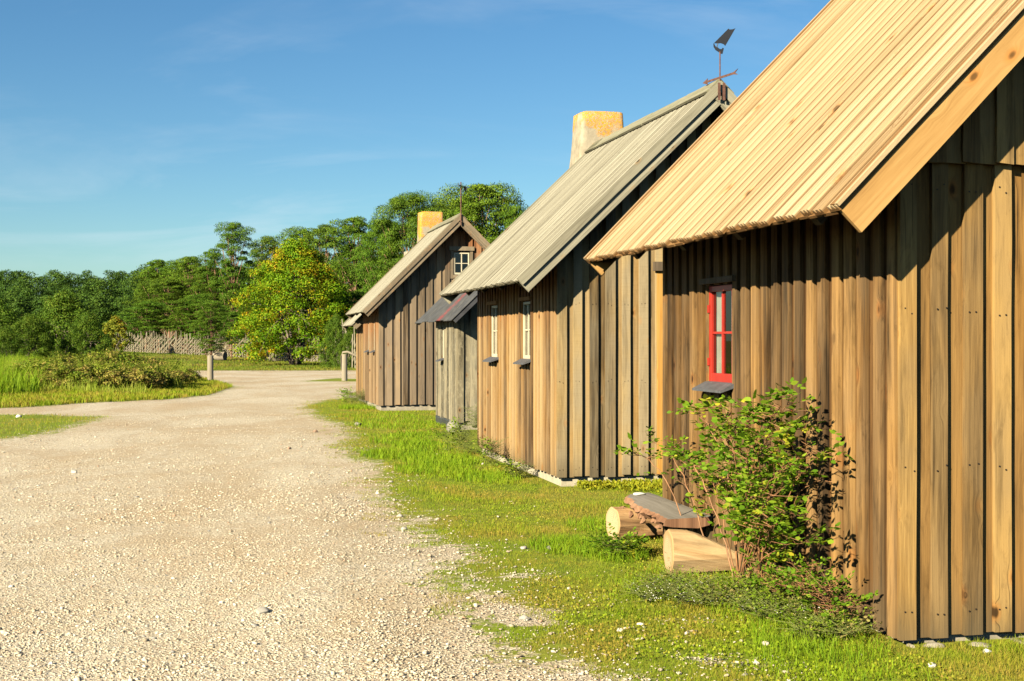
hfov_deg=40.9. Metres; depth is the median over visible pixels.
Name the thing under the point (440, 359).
window
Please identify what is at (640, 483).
stonecrop
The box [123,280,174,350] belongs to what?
pine tree
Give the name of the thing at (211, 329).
pine tree
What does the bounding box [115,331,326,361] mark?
wattle fence
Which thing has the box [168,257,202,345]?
pine tree
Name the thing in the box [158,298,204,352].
pine tree
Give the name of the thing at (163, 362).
bramble bush
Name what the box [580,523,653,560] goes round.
leafy weed
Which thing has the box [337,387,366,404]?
leafy weed
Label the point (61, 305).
leafy bush
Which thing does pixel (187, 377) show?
bramble bush
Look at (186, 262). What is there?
pine tree
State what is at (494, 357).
window
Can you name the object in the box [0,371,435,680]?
gravel road
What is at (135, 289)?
pine tree
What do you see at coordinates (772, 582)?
rose shoot
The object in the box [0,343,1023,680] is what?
ground
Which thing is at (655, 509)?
slab seat
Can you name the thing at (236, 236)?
pine tree
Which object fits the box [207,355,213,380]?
wooden bollard
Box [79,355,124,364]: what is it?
bramble bush
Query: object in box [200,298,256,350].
pine tree
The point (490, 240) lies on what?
pine tree
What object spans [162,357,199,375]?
bramble bush
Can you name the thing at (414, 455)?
lush grass
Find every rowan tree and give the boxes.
[100,315,135,349]
[227,235,356,364]
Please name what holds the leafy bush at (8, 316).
on the ground at (322, 435)
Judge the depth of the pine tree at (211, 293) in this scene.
122.31 m
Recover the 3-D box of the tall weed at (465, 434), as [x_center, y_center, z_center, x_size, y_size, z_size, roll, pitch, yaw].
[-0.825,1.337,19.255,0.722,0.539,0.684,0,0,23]
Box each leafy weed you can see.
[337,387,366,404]
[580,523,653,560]
[766,603,889,643]
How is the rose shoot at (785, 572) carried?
on the ground at (322, 435)
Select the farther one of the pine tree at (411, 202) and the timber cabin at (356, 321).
the pine tree at (411, 202)
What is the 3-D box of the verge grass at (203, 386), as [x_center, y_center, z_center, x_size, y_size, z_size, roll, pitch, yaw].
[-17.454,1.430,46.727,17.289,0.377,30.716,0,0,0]
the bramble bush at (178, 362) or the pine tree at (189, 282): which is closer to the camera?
the bramble bush at (178, 362)
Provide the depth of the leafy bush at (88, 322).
85.49 m
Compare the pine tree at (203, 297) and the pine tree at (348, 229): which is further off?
the pine tree at (203, 297)
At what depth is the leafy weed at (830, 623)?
7.37 m
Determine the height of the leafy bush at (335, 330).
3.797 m
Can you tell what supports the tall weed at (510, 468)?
on the ground at (322, 435)
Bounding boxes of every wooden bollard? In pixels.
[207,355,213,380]
[342,354,346,380]
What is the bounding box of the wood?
[0,264,209,349]
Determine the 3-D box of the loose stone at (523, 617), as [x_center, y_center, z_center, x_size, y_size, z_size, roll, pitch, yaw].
[0.075,1.599,7.901,0.072,0.043,0.053,0,0,-9]
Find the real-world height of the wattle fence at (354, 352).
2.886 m
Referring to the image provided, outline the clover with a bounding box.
[368,439,971,680]
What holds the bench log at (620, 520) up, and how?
on the ground at (322, 435)
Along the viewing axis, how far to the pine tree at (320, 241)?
103.47 m
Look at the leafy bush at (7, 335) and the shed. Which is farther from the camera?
the leafy bush at (7, 335)
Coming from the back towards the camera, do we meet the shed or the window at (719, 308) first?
the shed
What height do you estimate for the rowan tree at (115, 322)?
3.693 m
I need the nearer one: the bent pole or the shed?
the shed
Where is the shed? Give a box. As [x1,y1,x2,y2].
[415,291,476,429]
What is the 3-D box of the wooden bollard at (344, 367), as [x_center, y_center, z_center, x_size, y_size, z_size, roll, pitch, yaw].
[-6.654,1.120,54.591,0.235,1.160,0.235,0,0,0]
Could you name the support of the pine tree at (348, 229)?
on the ground at (322, 435)
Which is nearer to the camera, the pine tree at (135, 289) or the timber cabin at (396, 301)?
the timber cabin at (396, 301)
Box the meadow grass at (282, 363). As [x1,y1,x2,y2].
[29,351,355,370]
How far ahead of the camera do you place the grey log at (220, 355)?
96.82 m
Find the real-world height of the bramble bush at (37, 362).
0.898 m
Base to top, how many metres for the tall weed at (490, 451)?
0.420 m
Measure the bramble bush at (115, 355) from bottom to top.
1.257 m
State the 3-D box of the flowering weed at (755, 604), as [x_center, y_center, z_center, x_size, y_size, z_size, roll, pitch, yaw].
[1.517,1.496,7.909,0.643,0.216,0.793,0,0,0]
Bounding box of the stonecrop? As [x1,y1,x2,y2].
[574,478,662,496]
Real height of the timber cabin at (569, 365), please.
5.174 m
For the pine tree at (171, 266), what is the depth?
136.25 m
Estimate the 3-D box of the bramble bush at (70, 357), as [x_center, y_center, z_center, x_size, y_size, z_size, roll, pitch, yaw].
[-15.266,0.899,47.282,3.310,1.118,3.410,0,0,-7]
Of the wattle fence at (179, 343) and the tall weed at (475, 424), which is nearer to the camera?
the tall weed at (475, 424)
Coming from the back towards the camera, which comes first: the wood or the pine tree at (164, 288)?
the wood
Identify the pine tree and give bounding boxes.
[118,301,174,351]
[122,271,164,346]
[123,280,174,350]
[134,259,169,349]
[139,277,190,351]
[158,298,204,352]
[159,260,190,348]
[166,256,201,347]
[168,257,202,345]
[176,294,213,350]
[183,265,220,346]
[185,300,231,358]
[190,252,238,351]
[194,278,237,349]
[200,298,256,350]
[205,221,260,354]
[217,312,245,358]
[227,270,257,354]
[233,298,269,350]
[246,235,282,357]
[258,298,297,359]
[264,226,324,349]
[293,305,323,358]
[296,223,359,359]
[308,320,355,359]
[321,216,382,310]
[323,291,365,363]
[348,219,408,294]
[369,190,444,271]
[373,256,401,281]
[416,195,484,227]
[426,180,529,239]
[485,235,497,243]
[499,204,525,234]
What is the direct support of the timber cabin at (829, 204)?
on the ground at (322, 435)
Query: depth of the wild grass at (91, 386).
39.92 m
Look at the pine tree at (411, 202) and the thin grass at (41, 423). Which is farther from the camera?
the pine tree at (411, 202)
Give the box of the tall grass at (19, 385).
[0,352,61,395]
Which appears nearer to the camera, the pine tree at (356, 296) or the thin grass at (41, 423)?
the thin grass at (41, 423)
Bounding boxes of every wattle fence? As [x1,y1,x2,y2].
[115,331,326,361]
[342,319,355,367]
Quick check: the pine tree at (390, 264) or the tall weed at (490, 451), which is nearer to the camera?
the tall weed at (490, 451)
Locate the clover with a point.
(740, 645)
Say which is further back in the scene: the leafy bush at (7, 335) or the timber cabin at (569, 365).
the leafy bush at (7, 335)
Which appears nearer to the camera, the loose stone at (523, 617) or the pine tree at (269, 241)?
the loose stone at (523, 617)
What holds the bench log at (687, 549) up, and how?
on the ground at (322, 435)
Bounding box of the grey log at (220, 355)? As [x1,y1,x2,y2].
[213,351,226,360]
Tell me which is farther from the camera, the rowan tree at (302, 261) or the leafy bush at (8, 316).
the leafy bush at (8, 316)
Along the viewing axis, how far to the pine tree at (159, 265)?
137.32 m
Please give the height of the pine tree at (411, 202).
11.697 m
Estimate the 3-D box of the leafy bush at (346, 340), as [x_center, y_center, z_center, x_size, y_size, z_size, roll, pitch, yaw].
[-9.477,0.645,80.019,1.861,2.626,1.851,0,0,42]
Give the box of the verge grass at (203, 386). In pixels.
[0,377,232,407]
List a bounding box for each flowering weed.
[616,557,758,608]
[693,566,815,608]
[715,572,826,623]
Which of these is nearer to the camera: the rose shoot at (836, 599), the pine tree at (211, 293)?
the rose shoot at (836, 599)
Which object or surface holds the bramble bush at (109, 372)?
on the ground at (322, 435)
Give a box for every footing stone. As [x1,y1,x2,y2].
[924,642,944,647]
[971,642,990,647]
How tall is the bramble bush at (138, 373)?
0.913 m
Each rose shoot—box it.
[748,560,820,598]
[763,554,848,615]
[785,552,877,619]
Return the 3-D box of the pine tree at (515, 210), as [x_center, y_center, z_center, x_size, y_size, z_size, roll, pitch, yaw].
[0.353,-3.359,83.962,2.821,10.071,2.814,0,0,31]
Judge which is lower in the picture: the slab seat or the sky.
the slab seat
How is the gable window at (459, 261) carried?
in the timber cabin at (396, 301)
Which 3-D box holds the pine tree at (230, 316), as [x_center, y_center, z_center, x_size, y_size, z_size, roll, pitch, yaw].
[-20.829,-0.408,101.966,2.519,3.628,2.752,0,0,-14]
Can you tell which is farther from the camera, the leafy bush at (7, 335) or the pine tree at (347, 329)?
the pine tree at (347, 329)
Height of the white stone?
0.025 m
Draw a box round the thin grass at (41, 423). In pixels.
[0,413,111,437]
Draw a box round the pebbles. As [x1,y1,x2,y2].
[330,437,861,680]
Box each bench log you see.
[606,507,662,540]
[663,529,740,574]
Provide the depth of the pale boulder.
24.02 m
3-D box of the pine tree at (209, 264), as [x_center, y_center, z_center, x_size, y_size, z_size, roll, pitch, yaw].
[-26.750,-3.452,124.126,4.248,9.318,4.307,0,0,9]
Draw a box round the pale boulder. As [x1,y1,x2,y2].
[446,421,460,431]
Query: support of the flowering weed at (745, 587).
on the ground at (322, 435)
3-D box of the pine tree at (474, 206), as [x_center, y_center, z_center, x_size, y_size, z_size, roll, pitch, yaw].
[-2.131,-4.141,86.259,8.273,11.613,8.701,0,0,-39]
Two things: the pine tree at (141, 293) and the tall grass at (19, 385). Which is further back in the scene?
the pine tree at (141, 293)
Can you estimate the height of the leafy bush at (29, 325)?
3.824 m
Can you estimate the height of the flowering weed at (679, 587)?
0.206 m
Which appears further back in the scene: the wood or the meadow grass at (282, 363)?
the wood
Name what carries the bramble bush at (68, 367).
on the ground at (322, 435)
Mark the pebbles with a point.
(620, 630)
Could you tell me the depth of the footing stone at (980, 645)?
7.18 m
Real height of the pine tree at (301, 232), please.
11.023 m
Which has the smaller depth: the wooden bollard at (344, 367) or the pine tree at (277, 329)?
the wooden bollard at (344, 367)
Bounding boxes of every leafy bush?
[0,298,34,351]
[0,312,63,358]
[0,325,27,360]
[23,289,112,357]
[57,311,114,356]
[316,312,350,366]
[332,330,355,367]
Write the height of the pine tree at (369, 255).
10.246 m
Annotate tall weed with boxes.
[430,416,480,452]
[462,402,476,431]
[468,436,508,464]
[493,454,535,477]
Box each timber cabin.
[341,251,408,401]
[346,182,489,410]
[439,29,737,486]
[583,0,1023,643]
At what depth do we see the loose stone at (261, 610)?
8.09 m
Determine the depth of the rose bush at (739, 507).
8.15 m
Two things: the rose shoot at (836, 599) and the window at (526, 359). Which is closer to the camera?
the rose shoot at (836, 599)
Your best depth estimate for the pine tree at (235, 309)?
110.26 m
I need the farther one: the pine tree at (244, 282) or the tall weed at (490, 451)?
the pine tree at (244, 282)
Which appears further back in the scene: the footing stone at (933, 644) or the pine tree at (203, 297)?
the pine tree at (203, 297)
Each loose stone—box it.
[256,607,269,613]
[519,615,530,620]
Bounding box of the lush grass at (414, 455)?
[337,403,931,680]
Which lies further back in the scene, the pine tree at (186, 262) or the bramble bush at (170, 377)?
the pine tree at (186, 262)
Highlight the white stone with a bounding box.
[633,492,644,494]
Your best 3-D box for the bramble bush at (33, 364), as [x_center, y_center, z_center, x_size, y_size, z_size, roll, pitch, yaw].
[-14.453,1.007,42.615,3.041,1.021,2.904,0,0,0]
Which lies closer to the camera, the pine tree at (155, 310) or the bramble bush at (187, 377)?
the bramble bush at (187, 377)
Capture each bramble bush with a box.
[0,357,77,383]
[0,358,80,370]
[20,362,112,387]
[25,351,101,366]
[42,362,141,388]
[75,361,166,386]
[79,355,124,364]
[80,347,161,365]
[119,361,182,386]
[121,358,172,366]
[145,364,199,385]
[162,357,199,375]
[187,370,202,378]
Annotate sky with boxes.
[0,0,829,338]
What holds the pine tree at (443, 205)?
on the ground at (322, 435)
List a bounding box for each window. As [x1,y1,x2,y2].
[435,328,443,361]
[449,246,473,278]
[482,301,498,361]
[513,296,531,364]
[692,275,735,392]
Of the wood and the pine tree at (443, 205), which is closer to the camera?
the pine tree at (443, 205)
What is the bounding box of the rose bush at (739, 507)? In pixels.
[613,377,853,587]
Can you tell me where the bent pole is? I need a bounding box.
[340,351,355,369]
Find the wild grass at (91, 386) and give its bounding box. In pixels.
[0,354,189,394]
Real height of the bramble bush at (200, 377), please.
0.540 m
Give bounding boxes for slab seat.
[619,493,712,528]
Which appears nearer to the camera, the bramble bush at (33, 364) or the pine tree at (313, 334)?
the bramble bush at (33, 364)

